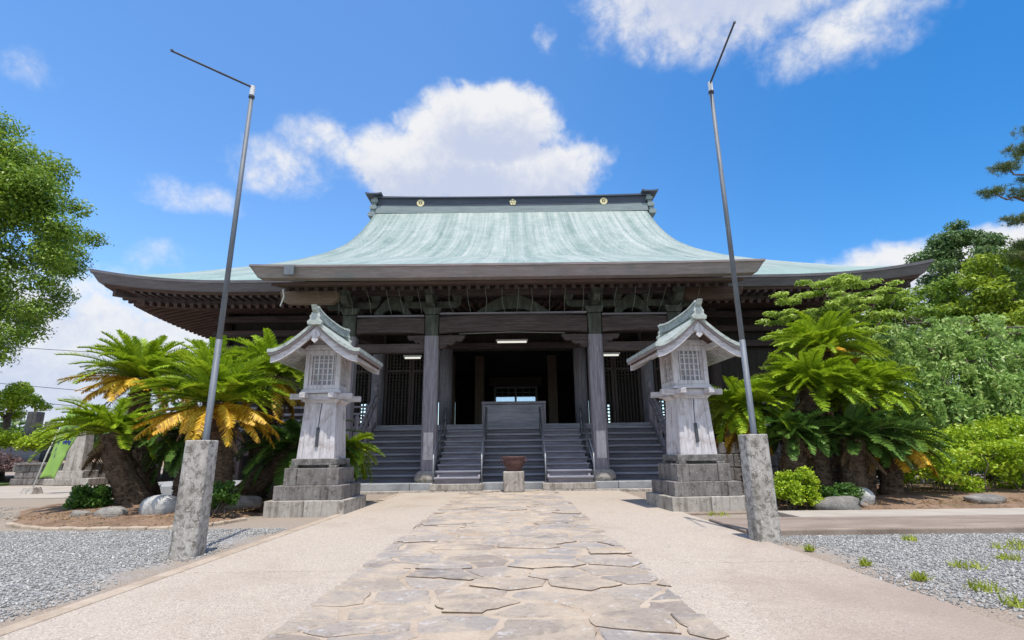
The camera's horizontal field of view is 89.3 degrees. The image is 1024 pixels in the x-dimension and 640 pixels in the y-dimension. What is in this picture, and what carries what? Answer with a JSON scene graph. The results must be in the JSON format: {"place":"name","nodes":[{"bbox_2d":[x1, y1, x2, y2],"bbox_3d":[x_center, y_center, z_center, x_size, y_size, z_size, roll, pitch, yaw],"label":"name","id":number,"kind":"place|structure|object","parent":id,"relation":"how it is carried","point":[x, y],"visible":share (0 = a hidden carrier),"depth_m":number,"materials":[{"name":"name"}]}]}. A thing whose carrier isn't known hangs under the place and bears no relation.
{"place":"outdoors","nodes":[
{"label":"outdoors","id":0,"kind":"place"},
{"bbox_2d":[5,346,100,352],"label":"power line","id":1,"kind":"object","parent":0,"point":[53,349],"visible":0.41,"depth_m":40.31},
{"bbox_2d":[0,485,109,499],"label":"pavement","id":2,"kind":"structure","parent":0,"point":[49,492],"depth_m":16.95,"materials":[{"name":"grey concrete"}]},
{"bbox_2d":[18,408,84,494],"bbox_3d":[-14.814,4.256,16.915,1.624,2.755,0.447,-1,-14,0],"label":"banner flag","id":3,"kind":"object","parent":2,"relation":"on","point":[60,449],"visible":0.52,"depth_m":16.83,"materials":[{"name":"fabric"}]},
{"bbox_2d":[0,383,155,396],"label":"power line","id":4,"kind":"object","parent":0,"point":[54,388],"visible":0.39,"depth_m":39.51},
{"bbox_2d":[0,445,163,468],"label":"earth bank","id":5,"kind":"structure","parent":0,"point":[24,455],"depth_m":26.60,"materials":[{"name":"brown soil"}]},
{"bbox_2d":[0,450,25,471],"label":"purple shrub","id":6,"kind":"object","parent":5,"relation":"on","point":[7,465],"visible":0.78,"depth_m":23.41,"materials":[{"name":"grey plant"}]},
{"bbox_2d":[0,427,57,451],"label":"hedge","id":7,"kind":"object","parent":5,"relation":"on","point":[10,439],"visible":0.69,"depth_m":24.42,"materials":[{"name":"green plant"}]},
{"bbox_2d":[16,412,44,437],"bbox_3d":[-23.790,5.426,25.729,0.850,1.700,0.850,-1,-14,0],"label":"gravestone","id":8,"kind":"object","parent":5,"relation":"on","point":[34,418],"visible":0.38,"depth_m":25.62,"materials":[{"name":"grey stone"}]},
{"bbox_2d":[44,422,59,429],"bbox_3d":[-22.837,5.682,25.660,0.850,1.250,0.850,-1,-14,0],"label":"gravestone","id":9,"kind":"object","parent":5,"relation":"on","point":[51,425],"visible":0.15,"depth_m":25.58,"materials":[{"name":"grey stone"}]},
{"bbox_2d":[38,446,67,461],"bbox_3d":[-21.272,6.538,25.413,2.510,1.186,1.640,-1,-14,0],"label":"parked car","id":10,"kind":"object","parent":5,"relation":"on","point":[42,455],"visible":0.12,"depth_m":24.61,"materials":[{"name":"blue paint"}]},
{"bbox_2d":[93,431,109,449],"bbox_3d":[-19.901,5.699,25.055,1.840,1.675,1.430,-1,-14,0],"label":"round shrub","id":11,"kind":"object","parent":5,"relation":"on","point":[97,436],"visible":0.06,"depth_m":24.75,"materials":[{"name":"green plant"}]},
{"bbox_2d":[262,491,732,639],"bbox_3d":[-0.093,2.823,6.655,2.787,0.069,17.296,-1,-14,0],"label":"flagstone path","id":12,"kind":"structure","parent":0,"point":[621,617],"depth_m":4.25,"materials":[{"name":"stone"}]},
{"bbox_2d":[501,456,526,491],"bbox_3d":[0.051,4.458,15.002,0.757,0.980,0.680,-1,-14,0],"label":"incense burner","id":13,"kind":"object","parent":12,"relation":"on","point":[513,477],"visible":0.99,"depth_m":14.73,"materials":[{"name":"stone"}]},
{"bbox_2d":[0,490,1023,639],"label":"concrete path","id":14,"kind":"structure","parent":0,"point":[735,584],"depth_m":4.20,"materials":[{"name":"beige concrete"}]},
{"bbox_2d":[0,507,1023,622],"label":"loose gravel","id":15,"kind":"structure","parent":0,"point":[111,538],"depth_m":5.66,"materials":[{"name":"grey gravel"}]},
{"bbox_2d":[988,540,1023,550],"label":"weed tuft","id":16,"kind":"object","parent":15,"relation":"on","point":[1011,546],"visible":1,"depth_m":5.82,"materials":[{"name":"green plant"}]},
{"bbox_2d":[0,453,1023,628],"bbox_3d":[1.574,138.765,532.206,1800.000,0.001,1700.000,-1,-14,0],"label":"ground","id":17,"kind":"structure","parent":0,"point":[127,576],"depth_m":5.51,"materials":[{"name":"grey gravel"}]},
{"bbox_2d":[0,381,52,479],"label":"broadleaf tree","id":18,"kind":"object","parent":17,"relation":"on","point":[19,398],"visible":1,"depth_m":29.46,"materials":[{"name":"green plant"}]},
{"bbox_2d":[0,106,110,372],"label":"camphor tree","id":19,"kind":"object","parent":17,"relation":"on","point":[29,192],"visible":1,"depth_m":26.22,"materials":[{"name":"green plant"}]},
{"bbox_2d":[9,462,107,484],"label":"stone wall","id":20,"kind":"structure","parent":17,"relation":"on","point":[26,473],"depth_m":22.92,"materials":[{"name":"grey stone"}]},
{"bbox_2d":[42,432,105,485],"bbox_3d":[-18.684,5.957,22.374,1.900,2.220,1.000,-1,-14,0],"label":"stone monument","id":21,"kind":"object","parent":17,"relation":"on","point":[71,472],"visible":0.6,"depth_m":22.04,"materials":[{"name":"stone"}]},
{"bbox_2d":[0,418,155,440],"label":"distant wood","id":22,"kind":"object","parent":17,"relation":"on","point":[14,424],"visible":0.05,"depth_m":50.53,"materials":[{"name":"green plant"}]},
{"bbox_2d":[5,517,246,531],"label":"bed kerb","id":23,"kind":"structure","parent":17,"relation":"on","point":[64,528],"depth_m":8.20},
{"bbox_2d":[12,497,272,526],"bbox_3d":[-8.030,4.099,11.397,6.631,0.247,6.743,-1,-14,0],"label":"planting bed","id":24,"kind":"object","parent":17,"relation":"on","point":[95,521],"visible":0.17,"depth_m":9.15,"materials":[{"name":"soil"}]},
{"bbox_2d":[68,510,92,516],"bbox_3d":[-7.847,3.591,9.412,0.401,0.271,0.314,-1,-14,0],"label":"garden rock","id":25,"kind":"object","parent":24,"relation":"on","point":[79,512],"visible":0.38,"depth_m":9.35,"materials":[{"name":"grey stone"}]},
{"bbox_2d":[61,483,114,509],"bbox_3d":[-8.683,3.689,10.661,0.872,0.673,0.951,12,-19,-40],"label":"round shrub","id":26,"kind":"object","parent":24,"relation":"on","point":[87,495],"visible":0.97,"depth_m":10.46,"materials":[{"name":"green plant"}]},
{"bbox_2d":[27,395,184,504],"bbox_3d":[-8.607,2.898,11.083,2.859,2.537,2.954,-1,-14,0],"label":"cycad","id":27,"kind":"object","parent":24,"relation":"on","point":[124,478],"visible":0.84,"depth_m":10.81,"materials":[{"name":"green plant"}]},
{"bbox_2d":[92,506,127,517],"bbox_3d":[-7.228,3.526,9.329,0.507,0.319,0.424,-1,-14,0],"label":"garden rock","id":28,"kind":"object","parent":24,"relation":"on","point":[117,510],"visible":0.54,"depth_m":9.23,"materials":[{"name":"grey stone"}]},
{"bbox_2d":[54,329,197,495],"bbox_3d":[-9.489,2.383,12.892,3.254,4.270,3.345,4,-15,-17],"label":"cycad","id":29,"kind":"object","parent":24,"relation":"on","point":[135,356],"visible":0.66,"depth_m":12.68,"materials":[{"name":"green plant"}]},
{"bbox_2d":[139,495,176,514],"bbox_3d":[-6.545,3.508,9.609,0.689,0.514,0.538,-1,-14,0],"label":"garden rock","id":30,"kind":"object","parent":24,"relation":"on","point":[156,504],"visible":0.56,"depth_m":9.41,"materials":[{"name":"grey stone"}]},
{"bbox_2d":[128,402,254,496],"bbox_3d":[-7.335,3.013,11.809,2.726,2.371,2.664,-1,-14,0],"label":"cycad","id":31,"kind":"object","parent":24,"relation":"on","point":[167,454],"visible":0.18,"depth_m":11.32,"materials":[{"name":"green plant"}]},
{"bbox_2d":[147,335,250,412],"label":"cycad","id":32,"kind":"object","parent":24,"relation":"on","point":[197,343],"visible":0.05,"depth_m":12.98,"materials":[{"name":"green plant"}]},
{"bbox_2d":[123,346,291,509],"bbox_3d":[-5.935,2.140,10.264,2.818,3.140,3.133,-1,-14,0],"label":"cycad","id":33,"kind":"object","parent":24,"relation":"on","point":[234,386],"visible":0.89,"depth_m":10.05,"materials":[{"name":"green plant"}]},
{"bbox_2d":[210,479,239,518],"bbox_3d":[-5.317,3.261,9.485,0.636,0.677,0.583,-14,-20,43],"label":"round shrub","id":34,"kind":"object","parent":24,"relation":"on","point":[221,494],"visible":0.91,"depth_m":9.39,"materials":[{"name":"green plant"}]},
{"bbox_2d":[226,495,262,510],"bbox_3d":[-5.335,3.649,10.289,0.677,0.314,0.464,-1,-14,0],"label":"garden rock","id":35,"kind":"object","parent":24,"relation":"on","point":[245,502],"visible":0.63,"depth_m":10.15,"materials":[{"name":"grey stone"}]},
{"bbox_2d":[213,328,304,498],"bbox_3d":[-5.907,2.294,12.515,2.966,4.130,3.080,-1,-14,0],"label":"cycad","id":36,"kind":"object","parent":24,"relation":"on","point":[282,371],"visible":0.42,"depth_m":12.43,"materials":[{"name":"green plant"}]},
{"bbox_2d":[266,451,275,496],"bbox_3d":[-6.113,3.980,13.605,1.733,1.767,0.864,-1,-14,0],"label":"garden rock","id":37,"kind":"object","parent":24,"relation":"on","point":[271,486],"visible":0.02,"depth_m":13.25,"materials":[{"name":"grey stone"}]},
{"bbox_2d":[232,417,364,497],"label":"cycad","id":38,"kind":"object","parent":24,"relation":"on","point":[265,474],"visible":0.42,"depth_m":11.15,"materials":[{"name":"green plant"}]},
{"bbox_2d":[0,492,403,636],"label":"path kerb","id":39,"kind":"structure","parent":17,"relation":"on","point":[17,626],"depth_m":4.45,"materials":[{"name":"beige concrete"}]},
{"bbox_2d":[168,49,254,558],"bbox_3d":[-4.067,-0.346,6.475,0.485,6.802,1.151,-14,-19,41],"label":"flagpole","id":40,"kind":"object","parent":17,"relation":"on","point":[189,534],"visible":0.81,"depth_m":6.09,"materials":[{"name":"metal"}]},
{"bbox_2d":[263,304,382,517],"bbox_3d":[-3.898,1.920,10.825,1.824,4.046,2.200,-1,-14,0],"label":"stone lantern","id":41,"kind":"object","parent":17,"relation":"on","point":[321,352],"visible":1,"depth_m":10.34,"materials":[{"name":"stone"}]},
{"bbox_2d":[340,432,384,483],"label":"cycad","id":42,"kind":"object","parent":17,"relation":"on","point":[358,451],"visible":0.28,"depth_m":12.30,"materials":[{"name":"green plant"}]},
{"bbox_2d":[360,488,651,494],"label":"threshold kerb","id":43,"kind":"structure","parent":17,"relation":"on","point":[396,492],"depth_m":15.11,"materials":[{"name":"stone"}]},
{"bbox_2d":[89,189,932,494],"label":"temple hall","id":44,"kind":"structure","parent":17,"relation":"on","point":[505,253],"depth_m":19.26,"materials":[{"name":"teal wood"}]},
{"bbox_2d":[283,265,294,274],"bbox_3d":[-6.587,-1.474,15.301,0.300,0.300,0.052,-1,-14,0],"label":"metal patch","id":45,"kind":"object","parent":44,"relation":"attached to","point":[288,269],"visible":1,"depth_m":15.28,"materials":[{"name":"metal"}]},
{"bbox_2d":[353,354,372,426],"bbox_3d":[-6.428,2.891,21.479,1.120,3.200,0.100,-1,-15,0],"label":"lattice door","id":46,"kind":"structure","parent":44,"relation":"in","point":[366,372],"depth_m":21.48,"materials":[{"name":"brown wood"}]},
{"bbox_2d":[383,354,412,424],"bbox_3d":[-4.728,2.871,21.479,1.080,3.200,0.100,-1,-15,0],"label":"lattice door","id":47,"kind":"structure","parent":44,"relation":"in","point":[390,372],"depth_m":21.45,"materials":[{"name":"brown wood"}]},
{"bbox_2d":[403,335,421,358],"bbox_3d":[-3.699,0.991,19.380,0.680,0.932,0.100,-1,-14,0],"label":"fluorescent lamp","id":48,"kind":"object","parent":44,"relation":"hanging from","point":[407,356],"visible":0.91,"depth_m":19.24,"materials":[{"name":"white paint"}]},
{"bbox_2d":[410,354,423,424],"bbox_3d":[-3.628,2.859,21.479,1.080,3.200,0.100,-1,-15,0],"label":"lattice door","id":49,"kind":"structure","parent":44,"relation":"in","point":[413,360],"depth_m":21.43,"materials":[{"name":"wood"}]},
{"bbox_2d":[429,430,482,490],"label":"timber staircase","id":50,"kind":"structure","parent":44,"relation":"on","point":[455,472],"depth_m":16.39,"materials":[{"name":"grey wood"}]},
{"bbox_2d":[432,407,446,483],"bbox_3d":[-2.374,4.078,17.043,0.070,2.610,2.712,-1,-14,0],"label":"handrail","id":51,"kind":"object","parent":50,"relation":"attached to","point":[444,426],"visible":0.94,"depth_m":17.01,"materials":[{"name":"grey metal"}]},
{"bbox_2d":[481,407,486,482],"bbox_3d":[-0.914,4.062,17.043,0.070,2.610,2.712,-1,-14,0],"label":"handrail","id":52,"kind":"object","parent":50,"relation":"attached to","point":[483,443],"visible":0.93,"depth_m":16.89,"materials":[{"name":"grey metal"}]},
{"bbox_2d":[316,285,700,314],"bbox_3d":[-0.121,-0.655,16.851,12.339,0.659,0.808,-1,-14,0],"label":"bird net","id":53,"kind":"object","parent":44,"relation":"hanging from","point":[517,303],"visible":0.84,"depth_m":16.86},
{"bbox_2d":[496,333,527,342],"bbox_3d":[-0.005,0.395,19.316,1.180,0.932,0.100,-1,-14,0],"label":"fluorescent lamp","id":54,"kind":"object","parent":44,"relation":"hanging from","point":[511,340],"visible":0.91,"depth_m":19.18,"materials":[{"name":"white paint"}]},
{"bbox_2d":[482,401,545,423],"bbox_3d":[0.071,3.587,19.854,2.420,0.845,0.920,-1,-14,0],"label":"offering box","id":55,"kind":"object","parent":44,"relation":"on","point":[513,412],"visible":0.96,"depth_m":19.49,"materials":[{"name":"grey wood"}]},
{"bbox_2d":[489,377,541,401],"bbox_3d":[0.230,4.817,35.050,3.550,1.880,0.380,-1,-15,0],"label":"window","id":56,"kind":"structure","parent":44,"relation":"in","point":[531,391],"depth_m":35.07,"materials":[{"name":"white paint"}]},
{"bbox_2d":[542,429,595,489],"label":"timber staircase","id":57,"kind":"structure","parent":44,"relation":"on","point":[567,465],"depth_m":16.39,"materials":[{"name":"grey wood"}]},
{"bbox_2d":[539,406,546,482],"bbox_3d":[1.006,4.040,17.043,0.070,2.610,2.712,-1,-14,0],"label":"handrail","id":58,"kind":"object","parent":57,"relation":"attached to","point":[543,442],"visible":0.93,"depth_m":16.87,"materials":[{"name":"grey metal"}]},
{"bbox_2d":[579,406,595,481],"bbox_3d":[2.466,4.023,17.043,0.070,2.610,2.712,-1,-14,0],"label":"handrail","id":59,"kind":"object","parent":57,"relation":"attached to","point":[586,432],"visible":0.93,"depth_m":16.98,"materials":[{"name":"grey metal"}]},
{"bbox_2d":[586,349,615,422],"bbox_3d":[3.692,2.776,21.479,1.080,3.200,0.100,-1,-15,0],"label":"lattice door","id":60,"kind":"structure","parent":44,"relation":"in","point":[611,358],"depth_m":21.43,"materials":[{"name":"wood"}]},
{"bbox_2d":[603,352,619,355],"bbox_3d":[3.685,0.888,19.385,0.650,0.932,0.100,-1,-14,0],"label":"fluorescent lamp","id":61,"kind":"object","parent":44,"relation":"hanging from","point":[611,353],"visible":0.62,"depth_m":19.25,"materials":[{"name":"white paint"}]},
{"bbox_2d":[612,351,642,422],"bbox_3d":[4.792,2.763,21.479,1.080,3.200,0.100,-1,-15,0],"label":"lattice door","id":62,"kind":"structure","parent":44,"relation":"in","point":[615,368],"depth_m":21.41,"materials":[{"name":"brown wood"}]},
{"bbox_2d":[653,357,665,420],"bbox_3d":[6.492,2.744,21.479,1.120,3.200,0.100,-1,-15,0],"label":"lattice door","id":63,"kind":"structure","parent":44,"relation":"in","point":[656,369],"depth_m":21.54,"materials":[{"name":"wood"}]},
{"bbox_2d":[684,511,746,514],"bbox_3d":[3.628,3.785,10.269,1.930,0.135,2.000,1,-15,-5],"label":"lantern footing","id":64,"kind":"object","parent":17,"relation":"on","point":[718,513],"visible":0.14,"depth_m":9.35,"materials":[{"name":"stone"}]},
{"bbox_2d":[627,299,745,511],"bbox_3d":[3.621,1.810,10.728,1.824,4.046,2.200,1,-15,-5],"label":"timber lantern","id":65,"kind":"object","parent":64,"relation":"on","point":[689,345],"visible":1,"depth_m":10.27,"materials":[{"name":"wood"}]},
{"bbox_2d":[705,511,730,516],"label":"weed tuft","id":66,"kind":"object","parent":17,"relation":"on","point":[721,514],"visible":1,"depth_m":9.15,"materials":[{"name":"green plant"}]},
{"bbox_2d":[708,21,781,545],"bbox_3d":[3.091,-0.495,6.813,0.339,7.102,1.285,-1,-14,0],"label":"flagpole","id":67,"kind":"object","parent":17,"relation":"on","point":[761,504],"visible":0.77,"depth_m":6.51,"materials":[{"name":"metal"}]},
{"bbox_2d":[713,442,782,493],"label":"stone wall","id":68,"kind":"structure","parent":17,"relation":"on","point":[732,459],"depth_m":13.50,"materials":[{"name":"grey stone"}]},
{"bbox_2d":[801,544,815,550],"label":"weed tuft","id":69,"kind":"object","parent":17,"relation":"on","point":[808,548],"visible":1,"depth_m":5.82,"materials":[{"name":"green plant"}]},
{"bbox_2d":[858,556,873,565],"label":"weed tuft","id":70,"kind":"object","parent":17,"relation":"on","point":[863,562],"visible":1,"depth_m":5.04,"materials":[{"name":"green plant"}]},
{"bbox_2d":[774,398,1022,478],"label":"hedge","id":71,"kind":"object","parent":17,"relation":"on","point":[975,471],"visible":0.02,"depth_m":18.67,"materials":[{"name":"green plant"}]},
{"bbox_2d":[776,481,1023,510],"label":"planting bed","id":72,"kind":"object","parent":17,"relation":"on","point":[922,492],"visible":0.27,"depth_m":10.21,"materials":[{"name":"soil"}]},
{"bbox_2d":[2,497,1022,520],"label":"leaf litter","id":73,"kind":"object","parent":72,"relation":"on","point":[71,516],"visible":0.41,"depth_m":9.35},
{"bbox_2d":[708,375,797,492],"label":"cycad","id":74,"kind":"object","parent":72,"relation":"on","point":[731,410],"visible":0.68,"depth_m":10.83,"materials":[{"name":"green plant"}]},
{"bbox_2d":[773,465,824,510],"bbox_3d":[5.283,3.162,9.702,0.951,0.848,0.864,5,-16,-22],"label":"round shrub","id":75,"kind":"object","parent":72,"relation":"on","point":[791,485],"visible":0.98,"depth_m":9.58,"materials":[{"name":"green plant"}]},
{"bbox_2d":[757,405,844,502],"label":"cycad","id":76,"kind":"object","parent":72,"relation":"on","point":[794,456],"visible":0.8,"depth_m":10.30,"materials":[{"name":"green plant"}]},
{"bbox_2d":[750,344,884,498],"bbox_3d":[6.433,2.091,10.932,2.674,3.300,2.629,-1,-14,0],"label":"cycad","id":77,"kind":"object","parent":72,"relation":"on","point":[811,379],"visible":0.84,"depth_m":10.73,"materials":[{"name":"green plant"}]},
{"bbox_2d":[763,307,891,482],"bbox_3d":[7.598,1.849,12.357,2.832,4.457,2.878,-9,-17,28],"label":"cycad","id":78,"kind":"object","parent":72,"relation":"on","point":[831,331],"visible":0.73,"depth_m":12.34,"materials":[{"name":"green plant"}]},
{"bbox_2d":[755,273,914,369],"bbox_3d":[9.094,1.655,14.045,4.678,5.851,2.177,-1,-14,0],"label":"maple tree","id":79,"kind":"object","parent":72,"relation":"on","point":[838,283],"visible":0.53,"depth_m":14.33,"materials":[{"name":"green plant"}]},
{"bbox_2d":[811,496,861,509],"bbox_3d":[5.891,3.377,9.447,0.834,0.320,0.434,-1,-14,0],"label":"garden rock","id":80,"kind":"object","parent":72,"relation":"on","point":[841,503],"visible":0.61,"depth_m":9.28,"materials":[{"name":"grey stone"}]},
{"bbox_2d":[818,482,864,502],"bbox_3d":[6.191,3.305,9.771,0.719,0.488,0.756,11,-18,-37],"label":"plant","id":81,"kind":"object","parent":72,"relation":"on","point":[841,489],"visible":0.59,"depth_m":9.70,"materials":[{"name":"green plant"}]},
{"bbox_2d":[848,487,874,504],"bbox_3d":[6.660,3.448,9.949,0.556,0.438,0.456,-1,-14,0],"label":"garden rock","id":82,"kind":"object","parent":72,"relation":"on","point":[869,496],"visible":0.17,"depth_m":9.78,"materials":[{"name":"grey stone"}]},
{"bbox_2d":[806,401,920,489],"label":"cycad","id":83,"kind":"object","parent":72,"relation":"on","point":[858,428],"visible":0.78,"depth_m":10.35,"materials":[{"name":"green plant"}]},
{"bbox_2d":[795,358,935,494],"bbox_3d":[7.811,2.353,11.436,2.395,3.029,2.393,6,-16,-24],"label":"cycad","id":84,"kind":"object","parent":72,"relation":"on","point":[882,376],"visible":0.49,"depth_m":10.99,"materials":[{"name":"green plant"}]},
{"bbox_2d":[863,411,956,494],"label":"cycad","id":85,"kind":"object","parent":72,"relation":"on","point":[891,481],"visible":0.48,"depth_m":10.78,"materials":[{"name":"green plant"}]},
{"bbox_2d":[853,311,1023,481],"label":"weeping tree","id":86,"kind":"object","parent":72,"relation":"on","point":[994,387],"visible":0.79,"depth_m":14.21,"materials":[{"name":"green plant"}]},
{"bbox_2d":[878,412,1023,494],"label":"hedge","id":87,"kind":"object","parent":72,"relation":"on","point":[1007,467],"visible":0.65,"depth_m":11.29,"materials":[{"name":"green plant"}]},
{"bbox_2d":[963,494,1006,503],"bbox_3d":[9.058,3.469,9.921,0.704,0.269,0.456,-1,-14,0],"label":"garden rock","id":88,"kind":"object","parent":72,"relation":"on","point":[982,498],"visible":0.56,"depth_m":9.80,"materials":[{"name":"grey stone"}]},
{"bbox_2d":[900,534,918,541],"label":"weed tuft","id":89,"kind":"object","parent":17,"relation":"on","point":[907,538],"visible":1,"depth_m":6.40,"materials":[{"name":"green plant"}]},
{"bbox_2d":[906,570,934,580],"bbox_3d":[3.536,2.206,4.479,0.176,0.075,0.177,4,-15,-19],"label":"weed tuft","id":90,"kind":"object","parent":17,"relation":"on","point":[918,576],"visible":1,"depth_m":4.46,"materials":[{"name":"green plant"}]},
{"bbox_2d":[844,272,1003,447],"bbox_3d":[21.633,2.694,26.603,8.753,10.238,6.312,-1,-14,0],"label":"broadleaf tree","id":91,"kind":"object","parent":17,"relation":"on","point":[947,291],"visible":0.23,"depth_m":26.89,"materials":[{"name":"green plant"}]},
{"bbox_2d":[903,218,1023,437],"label":"evergreen tree","id":92,"kind":"object","parent":17,"relation":"on","point":[944,252],"visible":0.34,"depth_m":33.27,"materials":[{"name":"green plant"}]},
{"bbox_2d":[946,558,989,570],"bbox_3d":[4.306,2.309,4.912,0.308,0.074,0.295,-6,-16,21],"label":"weed tuft","id":93,"kind":"object","parent":17,"relation":"on","point":[965,564],"visible":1,"depth_m":4.91,"materials":[{"name":"green plant"}]},
{"bbox_2d":[935,246,1023,337],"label":"broadleaf tree","id":94,"kind":"object","parent":17,"relation":"on","point":[990,285],"visible":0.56,"depth_m":24.17,"materials":[{"name":"green plant"}]},
{"bbox_2d":[963,577,1006,592],"bbox_3d":[3.771,2.120,4.158,0.299,0.075,0.262,-1,-14,0],"label":"weed tuft","id":95,"kind":"object","parent":17,"relation":"on","point":[980,586],"visible":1,"depth_m":4.11,"materials":[{"name":"green plant"}]},
{"bbox_2d":[974,121,1023,262],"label":"pine tree","id":96,"kind":"object","parent":17,"relation":"on","point":[1018,153],"visible":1,"depth_m":24.34,"materials":[{"name":"green plant"}]},
{"bbox_2d":[975,307,1023,339],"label":"broadleaf tree","id":97,"kind":"object","parent":17,"relation":"on","point":[1015,317],"visible":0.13,"depth_m":19.55,"materials":[{"name":"green plant"}]},
{"bbox_2d":[991,550,1022,560],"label":"weed tuft","id":98,"kind":"object","parent":17,"relation":"on","point":[1002,556],"visible":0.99,"depth_m":5.24,"materials":[{"name":"green plant"}]},
{"bbox_2d":[996,592,1023,608],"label":"weed tuft","id":99,"kind":"object","parent":17,"relation":"on","point":[1016,601],"visible":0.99,"depth_m":3.72,"materials":[{"name":"green plant"}]},
{"bbox_2d":[999,537,1023,545],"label":"weed tuft","id":100,"kind":"object","parent":17,"relation":"on","point":[1014,541],"visible":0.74,"depth_m":6.06,"materials":[{"name":"green plant"}]},
{"bbox_2d":[0,0,1023,449],"label":"sky","id":101,"kind":"structure","parent":0,"point":[851,132],"materials":[{"name":"blue"}]},
{"bbox_2d":[709,514,1023,535],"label":"side path","id":102,"kind":"structure","parent":0,"point":[896,525],"depth_m":7.24,"materials":[{"name":"concrete"}]},
{"bbox_2d":[778,508,1023,516],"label":"side path verge","id":103,"kind":"structure","parent":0,"point":[907,512],"depth_m":8.72,"materials":[{"name":"beige concrete"}]}
]}

